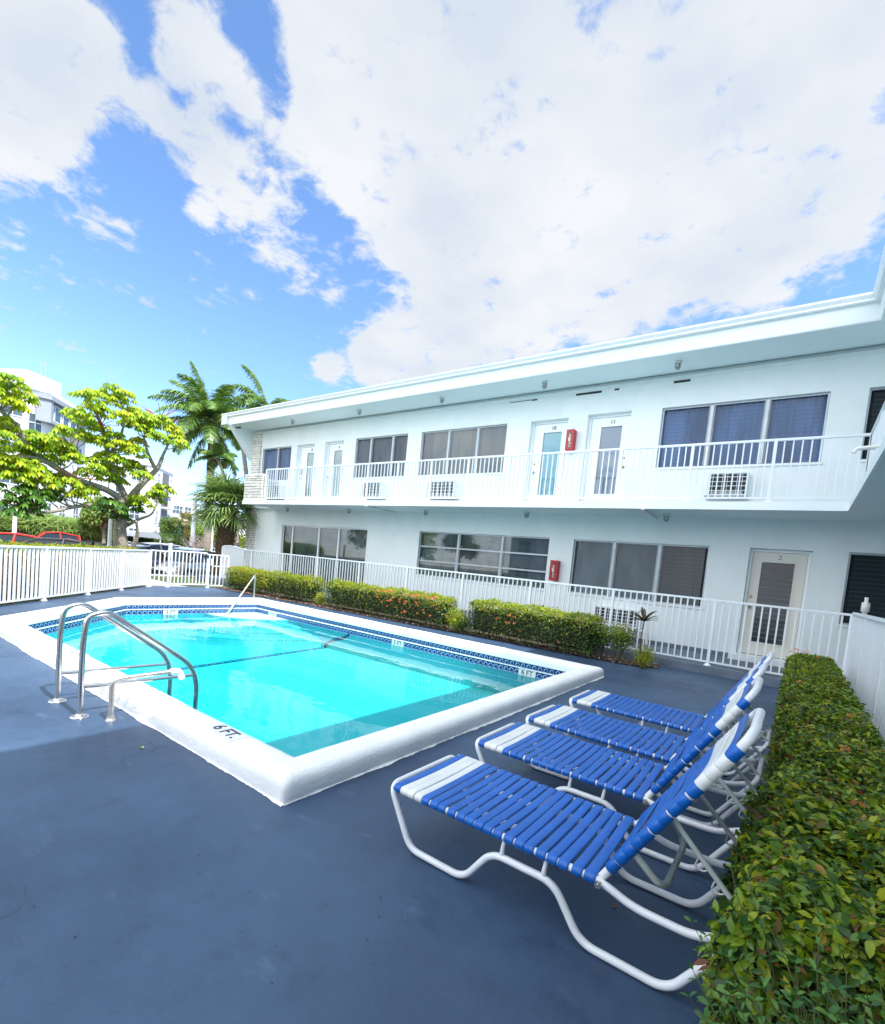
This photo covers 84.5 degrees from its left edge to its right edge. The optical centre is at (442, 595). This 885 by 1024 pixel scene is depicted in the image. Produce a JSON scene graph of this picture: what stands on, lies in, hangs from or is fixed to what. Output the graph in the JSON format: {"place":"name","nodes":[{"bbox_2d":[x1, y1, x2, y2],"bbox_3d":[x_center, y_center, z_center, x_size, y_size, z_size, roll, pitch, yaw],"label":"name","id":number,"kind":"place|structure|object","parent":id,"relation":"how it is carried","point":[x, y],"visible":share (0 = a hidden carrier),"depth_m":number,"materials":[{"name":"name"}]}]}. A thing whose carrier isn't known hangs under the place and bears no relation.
{"place":"outdoors","nodes":[
{"label":"outdoors","id":0,"kind":"place"},
{"bbox_2d":[0,362,86,518],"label":"apartment tower","id":1,"kind":"structure","parent":0,"point":[46,416],"depth_m":41.84,"materials":[{"name":"white paint"}]},
{"bbox_2d":[0,478,19,484],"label":"window","id":2,"kind":"structure","parent":1,"relation":"in","point":[6,481],"depth_m":40.28,"materials":[{"name":"white glass"}]},
{"bbox_2d":[4,406,23,417],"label":"window","id":3,"kind":"structure","parent":1,"relation":"in","point":[15,413],"depth_m":40.16,"materials":[{"name":"blue glass"}]},
{"bbox_2d":[27,412,42,432],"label":"window","id":4,"kind":"structure","parent":1,"relation":"in","point":[34,424],"depth_m":41.08,"materials":[{"name":"glass"}]},
{"bbox_2d":[53,406,61,423],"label":"window","id":5,"kind":"structure","parent":1,"relation":"in","point":[57,417],"depth_m":42.91,"materials":[{"name":"blue glass"}]},
{"bbox_2d":[58,505,65,517],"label":"window","id":6,"kind":"structure","parent":1,"relation":"in","point":[62,513],"depth_m":45.43,"materials":[{"name":"white glass"}]},
{"bbox_2d":[62,414,69,425],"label":"window","id":7,"kind":"structure","parent":1,"relation":"in","point":[64,420],"depth_m":44.33,"materials":[{"name":"blue glass"}]},
{"bbox_2d":[69,420,76,428],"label":"window","id":8,"kind":"structure","parent":1,"relation":"in","point":[71,424],"depth_m":45.64,"materials":[{"name":"blue glass"}]},
{"bbox_2d":[72,508,78,518],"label":"window","id":9,"kind":"structure","parent":1,"relation":"in","point":[75,511],"depth_m":47.96,"materials":[{"name":"white glass"}]},
{"bbox_2d":[0,575,235,605],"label":"lawn","id":10,"kind":"structure","parent":0,"point":[179,580],"depth_m":15.16,"materials":[{"name":"green plant"}]},
{"bbox_2d":[0,539,143,602],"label":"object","id":11,"kind":"object","parent":10,"relation":"on","point":[57,545],"visible":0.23,"depth_m":10.63,"materials":[{"name":"white metal"}]},
{"bbox_2d":[0,370,191,548],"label":"umbrella tree","id":12,"kind":"object","parent":10,"relation":"on","point":[25,464],"visible":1,"depth_m":13.62,"materials":[{"name":"green plant"}]},
{"bbox_2d":[107,518,112,546],"bbox_3d":[-11.307,-1.461,16.519,0.133,2.400,0.140,8,4,36],"label":"utility post","id":13,"kind":"object","parent":10,"relation":"on","point":[109,540],"depth_m":16.44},
{"bbox_2d":[179,462,262,574],"bbox_3d":[-9.222,-3.070,20.613,3.892,5.286,4.138,8,4,36],"label":"fan palm","id":14,"kind":"object","parent":10,"relation":"on","point":[224,520],"visible":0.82,"depth_m":19.92,"materials":[{"name":"green plant"}]},
{"bbox_2d":[83,449,175,539],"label":"balcony building","id":15,"kind":"structure","parent":0,"point":[164,474],"depth_m":59.24,"materials":[{"name":"grey paint"}]},
{"bbox_2d":[129,508,139,518],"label":"window","id":16,"kind":"structure","parent":15,"relation":"in","point":[134,515],"depth_m":58.40,"materials":[{"name":"white glass"}]},
{"bbox_2d":[154,511,157,522],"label":"window","id":17,"kind":"structure","parent":15,"relation":"in","point":[156,512],"depth_m":60.56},
{"bbox_2d":[137,576,186,586],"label":"footpath","id":18,"kind":"structure","parent":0,"point":[160,582],"depth_m":15.96,"materials":[{"name":"concrete"}]},
{"bbox_2d":[172,502,199,545],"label":"building","id":19,"kind":"structure","parent":0,"point":[178,508],"depth_m":78.75,"materials":[{"name":"white paint"}]},
{"bbox_2d":[175,505,182,513],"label":"window","id":20,"kind":"structure","parent":19,"relation":"in","point":[179,509],"depth_m":78.55,"materials":[{"name":"white glass"}]},
{"bbox_2d":[184,506,191,514],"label":"window","id":21,"kind":"structure","parent":19,"relation":"in","point":[188,508],"depth_m":79.39,"materials":[{"name":"white glass"}]},
{"bbox_2d":[190,499,200,545],"bbox_3d":[-17.907,-4.589,35.347,0.732,4.940,0.312,6,4,12],"label":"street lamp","id":22,"kind":"object","parent":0,"point":[193,527],"visible":0.26,"depth_m":35.26,"materials":[{"name":"white metal"}]},
{"bbox_2d":[0,586,861,1023],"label":"pool deck","id":23,"kind":"structure","parent":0,"point":[280,922],"depth_m":2.18,"materials":[{"name":"blue paint"}]},
{"bbox_2d":[0,545,149,603],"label":"picket fence","id":24,"kind":"object","parent":23,"relation":"on","point":[131,565],"visible":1,"depth_m":10.56,"materials":[{"name":"metal"}]},
{"bbox_2d":[47,602,172,702],"bbox_3d":[-3.059,0.761,4.574,0.132,1.411,1.028,8,4,36],"label":"pool ladder rail","id":25,"kind":"object","parent":23,"relation":"on","point":[59,672],"visible":0.92,"depth_m":4.32,"materials":[{"name":"silver metal"}]},
{"bbox_2d":[69,610,198,718],"bbox_3d":[-2.640,0.822,4.269,0.132,1.411,1.028,8,4,36],"label":"pool ladder rail","id":26,"kind":"object","parent":23,"relation":"on","point":[79,714],"visible":0.97,"depth_m":4.02,"materials":[{"name":"silver metal"}]},
{"bbox_2d":[105,668,184,721],"bbox_3d":[-2.482,0.818,4.102,0.072,0.371,0.606,8,4,36],"label":"return pipe","id":27,"kind":"object","parent":23,"relation":"on","point":[171,671],"visible":1,"depth_m":3.94,"materials":[{"name":"plastic"}]},
{"bbox_2d":[148,543,172,586],"bbox_3d":[-8.505,-0.933,14.657,0.124,1.335,0.647,8,4,36],"label":"picket fence","id":28,"kind":"object","parent":23,"relation":"on","point":[169,551],"visible":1,"depth_m":14.68,"materials":[{"name":"metal"}]},
{"bbox_2d":[205,554,229,587],"bbox_3d":[-7.436,-0.805,16.152,0.124,1.100,0.784,8,4,36],"label":"picket fence","id":29,"kind":"object","parent":23,"relation":"on","point":[228,558],"visible":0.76,"depth_m":16.09,"materials":[{"name":"metal"}]},
{"bbox_2d":[169,550,225,585],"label":"pool gate","id":30,"kind":"structure","parent":29,"relation":"attached to","point":[190,552],"depth_m":15.37,"materials":[{"name":"metal"}]},
{"bbox_2d":[0,597,603,806],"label":"swimming pool","id":31,"kind":"structure","parent":23,"relation":"in","point":[295,702],"depth_m":7.56,"materials":[{"name":"white paint"}]},
{"bbox_2d":[226,574,255,614],"bbox_3d":[-4.997,-0.001,12.119,0.088,1.062,1.296,6,4,8],"label":"stair rail","id":32,"kind":"object","parent":31,"relation":"on","point":[243,591],"visible":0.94,"depth_m":12.29,"materials":[{"name":"white metal"}]},
{"bbox_2d":[215,587,661,667],"bbox_3d":[-3.046,0.647,8.646,16.160,0.001,9.425,8,4,36],"label":"planting bed","id":33,"kind":"object","parent":23,"relation":"on","point":[410,621],"visible":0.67,"depth_m":11.63,"materials":[{"name":"soil"}]},
{"bbox_2d":[223,565,274,593],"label":"hedge block","id":34,"kind":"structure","parent":33,"relation":"on","point":[243,577],"depth_m":15.68,"materials":[{"name":"green plant"}]},
{"bbox_2d":[267,569,325,602],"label":"hedge block","id":35,"kind":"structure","parent":33,"relation":"on","point":[301,587],"depth_m":14.33,"materials":[{"name":"green plant"}]},
{"bbox_2d":[313,592,326,604],"bbox_3d":[-3.441,0.089,13.804,0.440,0.431,0.392,8,4,36],"label":"shrub","id":36,"kind":"object","parent":33,"relation":"on","point":[322,599],"visible":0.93,"depth_m":13.74,"materials":[{"name":"green plant"}]},
{"bbox_2d":[325,579,458,628],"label":"hedge block","id":37,"kind":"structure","parent":33,"relation":"on","point":[413,605],"depth_m":12.11,"materials":[{"name":"green plant"}]},
{"bbox_2d":[445,607,468,632],"bbox_3d":[0.320,0.554,11.027,0.565,0.573,0.486,8,4,36],"label":"shrub","id":38,"kind":"object","parent":33,"relation":"on","point":[451,618],"visible":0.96,"depth_m":10.96,"materials":[{"name":"green plant"}]},
{"bbox_2d":[452,616,470,632],"bbox_3d":[0.454,0.615,10.948,0.435,0.484,0.443,5,4,-10],"label":"shrub","id":39,"kind":"object","parent":33,"relation":"on","point":[465,624],"visible":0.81,"depth_m":10.88,"materials":[{"name":"green plant"}]},
{"bbox_2d":[465,598,605,656],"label":"hedge block","id":40,"kind":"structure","parent":33,"relation":"on","point":[563,628],"depth_m":9.89,"materials":[{"name":"green plant"}]},
{"bbox_2d":[591,620,612,659],"bbox_3d":[3.016,0.839,9.270,0.460,0.753,0.496,8,4,36],"label":"shrub","id":41,"kind":"object","parent":33,"relation":"on","point":[601,633],"visible":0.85,"depth_m":9.21,"materials":[{"name":"green plant"}]},
{"bbox_2d":[602,621,636,662],"bbox_3d":[3.283,0.860,9.053,0.597,0.791,0.558,8,4,36],"label":"shrub","id":42,"kind":"object","parent":33,"relation":"on","point":[619,637],"visible":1,"depth_m":8.99,"materials":[{"name":"green plant"}]},
{"bbox_2d":[391,708,765,990],"bbox_3d":[0.591,0.898,2.350,1.697,1.037,0.664,8,4,36],"label":"sun lounger","id":43,"kind":"object","parent":23,"relation":"on","point":[711,766],"visible":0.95,"depth_m":2.22,"materials":[{"name":"blue plastic"}]},
{"bbox_2d":[475,677,763,871],"bbox_3d":[1.097,0.898,3.128,1.697,1.037,0.664,8,4,35],"label":"sun lounger","id":44,"kind":"object","parent":23,"relation":"on","point":[716,725],"visible":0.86,"depth_m":3.01,"materials":[{"name":"blue plastic"}]},
{"bbox_2d":[630,607,658,667],"bbox_3d":[3.571,0.751,8.736,0.485,1.105,0.482,7,4,26],"label":"cordyline","id":45,"kind":"object","parent":23,"relation":"on","point":[644,617],"visible":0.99,"depth_m":8.71,"materials":[{"name":"brown plant"}]},
{"bbox_2d":[632,644,657,668],"bbox_3d":[3.623,1.091,8.755,0.426,0.443,0.411,6,4,3],"label":"shrub","id":46,"kind":"object","parent":23,"relation":"on","point":[644,657],"visible":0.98,"depth_m":8.72,"materials":[{"name":"green plant"}]},
{"bbox_2d":[526,663,767,817],"bbox_3d":[1.555,0.902,3.777,1.697,1.037,0.664,8,4,36],"label":"sun lounger","id":47,"kind":"object","parent":23,"relation":"on","point":[550,712],"visible":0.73,"depth_m":3.72,"materials":[{"name":"blue plastic"}]},
{"bbox_2d":[569,651,774,776],"bbox_3d":[2.110,0.909,4.523,1.697,1.037,0.664,8,4,35],"label":"sun lounger","id":48,"kind":"object","parent":23,"relation":"on","point":[653,716],"visible":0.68,"depth_m":4.51,"materials":[{"name":"blue plastic"}]},
{"bbox_2d":[679,863,884,1023],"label":"weedy shrub","id":49,"kind":"object","parent":23,"relation":"on","point":[741,1014],"visible":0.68,"depth_m":1.11,"materials":[{"name":"green plant"}]},
{"bbox_2d":[693,776,884,1023],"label":"hedge row","id":50,"kind":"object","parent":23,"relation":"on","point":[776,855],"visible":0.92,"depth_m":1.36,"materials":[{"name":"green plant"}]},
{"bbox_2d":[762,648,884,850],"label":"hedge row","id":51,"kind":"object","parent":23,"relation":"on","point":[816,746],"visible":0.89,"depth_m":2.91,"materials":[{"name":"green plant"}]},
{"bbox_2d":[843,612,884,748],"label":"picket fence","id":52,"kind":"object","parent":23,"relation":"on","point":[864,670],"visible":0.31,"depth_m":5.57,"materials":[{"name":"metal"}]},
{"bbox_2d":[0,0,884,513],"label":"sky","id":53,"kind":"structure","parent":0,"point":[315,197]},
{"bbox_2d":[197,575,783,687],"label":"walkway","id":54,"kind":"structure","parent":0,"point":[769,679],"depth_m":9.25,"materials":[{"name":"grey paint"}]},
{"bbox_2d":[220,545,244,578],"bbox_3d":[-7.734,-1.196,17.977,1.550,1.287,0.050,8,4,36],"label":"privacy screen","id":55,"kind":"object","parent":54,"relation":"on","point":[235,554],"visible":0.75,"depth_m":17.98,"materials":[{"name":"metal"}]},
{"bbox_2d":[244,549,851,675],"bbox_3d":[-0.362,-0.089,12.619,16.944,1.210,0.124,8,4,36],"label":"picket fence","id":56,"kind":"object","parent":54,"relation":"on","point":[318,567],"visible":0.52,"depth_m":9.90,"materials":[{"name":"metal"}]},
{"bbox_2d":[221,246,884,670],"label":"apartment building","id":57,"kind":"structure","parent":54,"relation":"on","point":[785,408],"depth_m":11.24,"materials":[{"name":"white paint"},{"name":"white stucco"},{"name":"glass"}]},
{"bbox_2d":[270,485,284,497],"bbox_3d":[-6.603,-4.118,19.354,0.790,0.500,0.320,8,4,36],"label":"air conditioner","id":58,"kind":"object","parent":57,"relation":"attached to","point":[279,491],"visible":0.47,"depth_m":19.17,"materials":[{"name":"white paint"}]},
{"bbox_2d":[263,447,291,481],"bbox_3d":[-6.659,-5.270,19.681,1.930,1.365,0.229,8,4,36],"label":"window","id":59,"kind":"structure","parent":57,"relation":"in","point":[276,457],"depth_m":19.68,"materials":[{"name":"glass"}]},
{"bbox_2d":[296,445,314,499],"bbox_3d":[-5.207,-4.588,18.706,1.034,2.327,0.115,8,4,36],"label":"door","id":60,"kind":"structure","parent":57,"relation":"in","point":[306,457],"depth_m":18.78,"materials":[{"name":"white paint"}]},
{"bbox_2d":[280,525,367,587],"bbox_3d":[-4.477,-1.419,18.124,4.724,2.250,0.165,8,4,36],"label":"window","id":61,"kind":"structure","parent":57,"relation":"in","point":[327,542],"depth_m":18.03,"materials":[{"name":"glass"}]},
{"bbox_2d":[324,441,343,499],"bbox_3d":[-3.913,-4.405,17.766,0.974,2.337,0.115,8,4,36],"label":"door","id":62,"kind":"structure","parent":57,"relation":"in","point":[335,449],"depth_m":17.84,"materials":[{"name":"white paint"}]},
{"bbox_2d":[360,482,385,497],"bbox_3d":[-2.293,-3.489,16.221,0.900,0.530,0.320,8,4,36],"label":"air conditioner","id":63,"kind":"object","parent":57,"relation":"attached to","point":[381,487],"visible":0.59,"depth_m":16.08,"materials":[{"name":"white paint"}]},
{"bbox_2d":[353,434,407,478],"bbox_3d":[-2.070,-4.619,16.328,2.410,1.395,0.200,8,4,36],"label":"window","id":64,"kind":"structure","parent":57,"relation":"in","point":[385,448],"depth_m":16.41,"materials":[{"name":"glass"}]},
{"bbox_2d":[426,480,458,499],"bbox_3d":[-0.004,-3.148,14.558,1.040,0.510,0.320,8,4,36],"label":"air conditioner","id":65,"kind":"object","parent":57,"relation":"attached to","point":[447,489],"visible":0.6,"depth_m":14.46,"materials":[{"name":"white paint"}]},
{"bbox_2d":[418,424,506,476],"bbox_3d":[0.558,-4.235,14.429,3.060,1.385,0.217,8,4,36],"label":"window","id":66,"kind":"structure","parent":57,"relation":"in","point":[487,440],"depth_m":14.45,"materials":[{"name":"glass"}]},
{"bbox_2d":[415,531,549,590],"bbox_3d":[1.015,-1.070,14.062,4.400,1.395,0.200,8,4,36],"label":"window","id":67,"kind":"structure","parent":57,"relation":"in","point":[521,557],"depth_m":13.99,"materials":[{"name":"glass"}]},
{"bbox_2d":[525,419,568,500],"bbox_3d":[2.767,-3.433,12.911,1.044,2.327,0.115,8,4,36],"label":"door","id":68,"kind":"structure","parent":57,"relation":"in","point":[550,436],"depth_m":12.97,"materials":[{"name":"white paint"}]},
{"bbox_2d":[548,560,560,580],"bbox_3d":[2.877,-0.644,12.504,0.208,0.516,0.190,8,4,36],"label":"extinguisher cabinet","id":69,"kind":"object","parent":57,"relation":"attached to","point":[554,570],"visible":1,"depth_m":12.43,"materials":[{"name":"red metal"}]},
{"bbox_2d":[565,429,576,450],"bbox_3d":[3.234,-3.901,12.270,0.208,0.516,0.190,8,4,36],"label":"extinguisher cabinet","id":70,"kind":"object","parent":57,"relation":"attached to","point":[571,435],"visible":0.94,"depth_m":12.20,"materials":[{"name":"red metal"}]},
{"bbox_2d":[581,412,631,500],"bbox_3d":[4.021,-3.261,11.999,1.044,2.347,0.115,8,4,36],"label":"door","id":71,"kind":"structure","parent":57,"relation":"in","point":[612,430],"depth_m":12.04,"materials":[{"name":"white paint"}]},
{"bbox_2d":[595,605,640,630],"bbox_3d":[4.117,0.516,11.539,1.080,0.440,0.320,8,4,36],"label":"air conditioner","id":72,"kind":"object","parent":57,"relation":"attached to","point":[630,621],"visible":0.52,"depth_m":11.43,"materials":[{"name":"white paint"}]},
{"bbox_2d":[567,540,709,609],"bbox_3d":[4.525,-0.557,11.518,3.090,1.385,0.212,8,4,36],"label":"window","id":73,"kind":"structure","parent":57,"relation":"in","point":[681,570],"depth_m":11.49,"materials":[{"name":"glass"}]},
{"bbox_2d":[663,513,670,521],"bbox_3d":[4.839,-1.675,10.537,0.156,0.179,0.156,8,4,36],"label":"ceiling lamp","id":74,"kind":"object","parent":57,"relation":"attached to","point":[666,515],"visible":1,"depth_m":10.51,"materials":[{"name":"grey"}]},
{"bbox_2d":[674,360,681,369],"bbox_3d":[5.000,-4.880,10.360,0.156,0.179,0.156,8,4,36],"label":"ceiling lamp","id":75,"kind":"object","parent":57,"relation":"attached to","point":[677,363],"visible":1,"depth_m":10.33,"materials":[{"name":"grey"}]},
{"bbox_2d":[704,472,749,496],"bbox_3d":[5.971,-2.303,10.215,0.790,0.510,0.320,8,4,36],"label":"air conditioner","id":76,"kind":"object","parent":57,"relation":"attached to","point":[742,486],"visible":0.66,"depth_m":10.15,"materials":[{"name":"white paint"}]},
{"bbox_2d":[654,392,830,469],"bbox_3d":[6.208,-3.402,10.330,3.060,1.395,0.229,8,4,36],"label":"window","id":77,"kind":"structure","parent":57,"relation":"in","point":[800,415],"depth_m":10.28,"materials":[{"name":"glass"}]},
{"bbox_2d":[737,548,811,658],"bbox_3d":[6.768,0.169,9.979,1.034,2.207,0.115,8,4,36],"label":"door","id":78,"kind":"structure","parent":57,"relation":"in","point":[777,577],"depth_m":10.00,"materials":[{"name":"white paint"}]},
{"bbox_2d":[837,553,884,626],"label":"window","id":79,"kind":"structure","parent":57,"relation":"in","point":[865,574],"depth_m":9.16,"materials":[{"name":"glass"}]},
{"bbox_2d":[851,444,880,453],"bbox_3d":[5.973,-1.902,6.144,0.102,0.112,1.266,2,5,-41],"label":"overflow pipe","id":80,"kind":"object","parent":57,"relation":"attached to","point":[869,447],"visible":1,"depth_m":6.49,"materials":[{"name":"white plastic"}]},
{"bbox_2d":[860,387,884,461],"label":"window","id":81,"kind":"structure","parent":57,"relation":"in","point":[876,399],"depth_m":9.09,"materials":[{"name":"glass"}]},
{"bbox_2d":[633,630,647,644],"bbox_3d":[4.528,0.940,11.163,0.358,0.310,0.060,8,4,36],"label":"drain pipe","id":82,"kind":"object","parent":54,"relation":"on","point":[646,637],"visible":0.82,"depth_m":11.07,"materials":[{"name":"white plastic"}]},
{"bbox_2d":[860,597,870,614],"bbox_3d":[6.717,0.770,7.846,0.108,1.492,0.105,8,4,36],"label":"drain standpipe","id":83,"kind":"object","parent":54,"relation":"on","point":[865,606],"visible":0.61,"depth_m":7.78,"materials":[{"name":"white plastic"}]},
{"label":"parking lot","id":84,"kind":"structure","parent":0,"visible":0},
{"bbox_2d":[12,516,16,532],"bbox_3d":[-17.746,-2.203,20.184,0.171,2.150,0.180,8,4,36],"label":"utility post","id":85,"kind":"object","parent":84,"relation":"on","point":[14,525],"visible":0.33,"depth_m":20.09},
{"bbox_2d":[0,532,37,544],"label":"parked car","id":86,"kind":"object","parent":84,"relation":"on","point":[12,537],"visible":0.14,"depth_m":19.80,"materials":[{"name":"red paint"}]},
{"bbox_2d":[13,537,89,553],"bbox_3d":[-15.157,-1.574,19.924,4.630,1.480,1.910,3,4,-34],"label":"parked car","id":87,"kind":"object","parent":84,"relation":"on","point":[59,541],"visible":0.09,"depth_m":19.08,"materials":[{"name":"grey paint"}]},
{"bbox_2d":[0,507,112,544],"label":"tall hedge","id":88,"kind":"object","parent":84,"relation":"on","point":[49,522],"visible":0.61,"depth_m":25.26,"materials":[{"name":"green plant"}]},
{"bbox_2d":[36,531,80,540],"bbox_3d":[-18.699,-2.289,23.826,4.887,1.674,1.845,2,5,-42],"label":"parked car","id":89,"kind":"object","parent":84,"relation":"on","point":[52,534],"visible":0.14,"depth_m":23.32,"materials":[{"name":"red paint"}]},
{"bbox_2d":[76,495,128,543],"bbox_3d":[-18.584,-3.575,26.773,2.443,3.888,2.480,8,4,36],"label":"tree","id":90,"kind":"object","parent":84,"relation":"on","point":[91,517],"visible":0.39,"depth_m":26.02,"materials":[{"name":"green plant"}]},
{"bbox_2d":[99,543,167,573],"bbox_3d":[-12.804,-1.387,20.313,1.910,1.480,4.630,5,4,-4],"label":"parked car","id":91,"kind":"object","parent":84,"relation":"on","point":[143,547],"visible":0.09,"depth_m":20.09,"materials":[{"name":"blue paint"}]},
{"bbox_2d":[127,530,160,542],"bbox_3d":[-22.092,-3.596,35.334,3.200,2.150,1.800,8,4,36],"label":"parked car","id":92,"kind":"object","parent":84,"relation":"on","point":[144,534],"visible":0.48,"depth_m":34.36,"materials":[{"name":"white metal"}]},
{"bbox_2d":[127,531,186,545],"bbox_3d":[-21.815,-3.749,36.387,4.874,2.402,1.787,4,4,-28],"label":"tall hedge","id":93,"kind":"object","parent":84,"relation":"on","point":[166,539],"visible":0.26,"depth_m":36.35,"materials":[{"name":"green plant"}]},
{"bbox_2d":[137,542,176,552],"bbox_3d":[-17.537,-2.417,29.159,1.910,1.480,4.630,7,4,26],"label":"parked car","id":94,"kind":"object","parent":84,"relation":"on","point":[161,546],"visible":0.06,"depth_m":29.02,"materials":[{"name":"silver metal"}]},
{"bbox_2d":[147,542,184,547],"bbox_3d":[-19.691,-2.743,33.321,2.010,1.780,4.730,7,4,21],"label":"parked car","id":95,"kind":"object","parent":84,"relation":"on","point":[177,546],"visible":0.06,"depth_m":33.79,"materials":[{"name":"white paint"}]},
{"bbox_2d":[139,574,195,577],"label":"kerb","id":96,"kind":"structure","parent":84,"relation":"on","point":[172,575],"depth_m":19.87,"materials":[{"name":"concrete"}]},
{"bbox_2d":[157,516,183,535],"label":"tree","id":97,"kind":"object","parent":84,"relation":"on","point":[166,525],"visible":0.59,"depth_m":41.39,"materials":[{"name":"green plant"}]},
{"bbox_2d":[172,521,185,543],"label":"cypress","id":98,"kind":"object","parent":84,"relation":"on","point":[178,530],"visible":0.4,"depth_m":38.74,"materials":[{"name":"green plant"}]},
{"bbox_2d":[170,511,196,545],"bbox_3d":[-21.291,-4.941,40.388,2.621,4.339,2.766,8,4,36],"label":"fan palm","id":99,"kind":"object","parent":84,"relation":"on","point":[183,515],"visible":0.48,"depth_m":39.97,"materials":[{"name":"green plant"}]},
{"bbox_2d":[155,548,215,575],"bbox_3d":[-11.716,-1.417,22.459,1.910,1.480,4.630,6,4,4],"label":"parked car","id":100,"kind":"object","parent":84,"relation":"on","point":[184,562],"visible":0.29,"depth_m":21.55,"materials":[{"name":"silver metal"}]},
{"bbox_2d":[179,534,213,550],"bbox_3d":[-12.787,-2.102,25.655,1.775,2.268,1.654,7,4,20],"label":"bare shrub","id":101,"kind":"object","parent":84,"relation":"on","point":[200,544],"visible":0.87,"depth_m":25.62,"materials":[{"name":"beige plant"}]},
{"bbox_2d":[147,360,254,550],"bbox_3d":[-12.805,-6.668,26.638,5.563,11.183,5.853,8,4,36],"label":"palm tree","id":102,"kind":"object","parent":84,"relation":"on","point":[205,416],"visible":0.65,"depth_m":25.44,"materials":[{"name":"green plant"}]},
{"bbox_2d":[189,523,217,545],"bbox_3d":[-19.448,-4.359,40.066,2.570,3.595,2.674,5,4,-13],"label":"tree","id":103,"kind":"object","parent":84,"relation":"on","point":[200,533],"visible":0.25,"depth_m":39.33,"materials":[{"name":"green plant"}]},
{"bbox_2d":[210,508,213,551],"bbox_3d":[-11.623,-2.660,24.579,0.095,3.700,0.100,8,4,36],"label":"utility post","id":104,"kind":"object","parent":84,"relation":"on","point":[212,538],"visible":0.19,"depth_m":24.54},
{"bbox_2d":[193,442,238,546],"bbox_3d":[-11.519,-4.257,25.002,2.890,6.849,2.185,8,4,36],"label":"palm tree","id":105,"kind":"object","parent":84,"relation":"on","point":[218,452],"visible":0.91,"depth_m":24.87,"materials":[{"name":"green plant"}]},
{"bbox_2d":[220,404,247,477],"bbox_3d":[-13.811,-7.152,33.113,4.184,11.186,4.134,6,4,10],"label":"palm tree","id":106,"kind":"object","parent":84,"relation":"on","point":[244,462],"visible":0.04,"depth_m":33.13,"materials":[{"name":"green plant"}]},
{"bbox_2d":[239,533,244,547],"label":"tree","id":107,"kind":"object","parent":84,"relation":"on","point":[241,542],"visible":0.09,"depth_m":26.36,"materials":[{"name":"green plant"}]},
{"bbox_2d":[231,364,289,408],"bbox_3d":[-12.215,-8.295,33.229,5.741,13.714,5.625,7,4,18],"label":"palm tree","id":108,"kind":"object","parent":84,"relation":"on","point":[251,403],"visible":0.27,"depth_m":32.27,"materials":[{"name":"green plant"}]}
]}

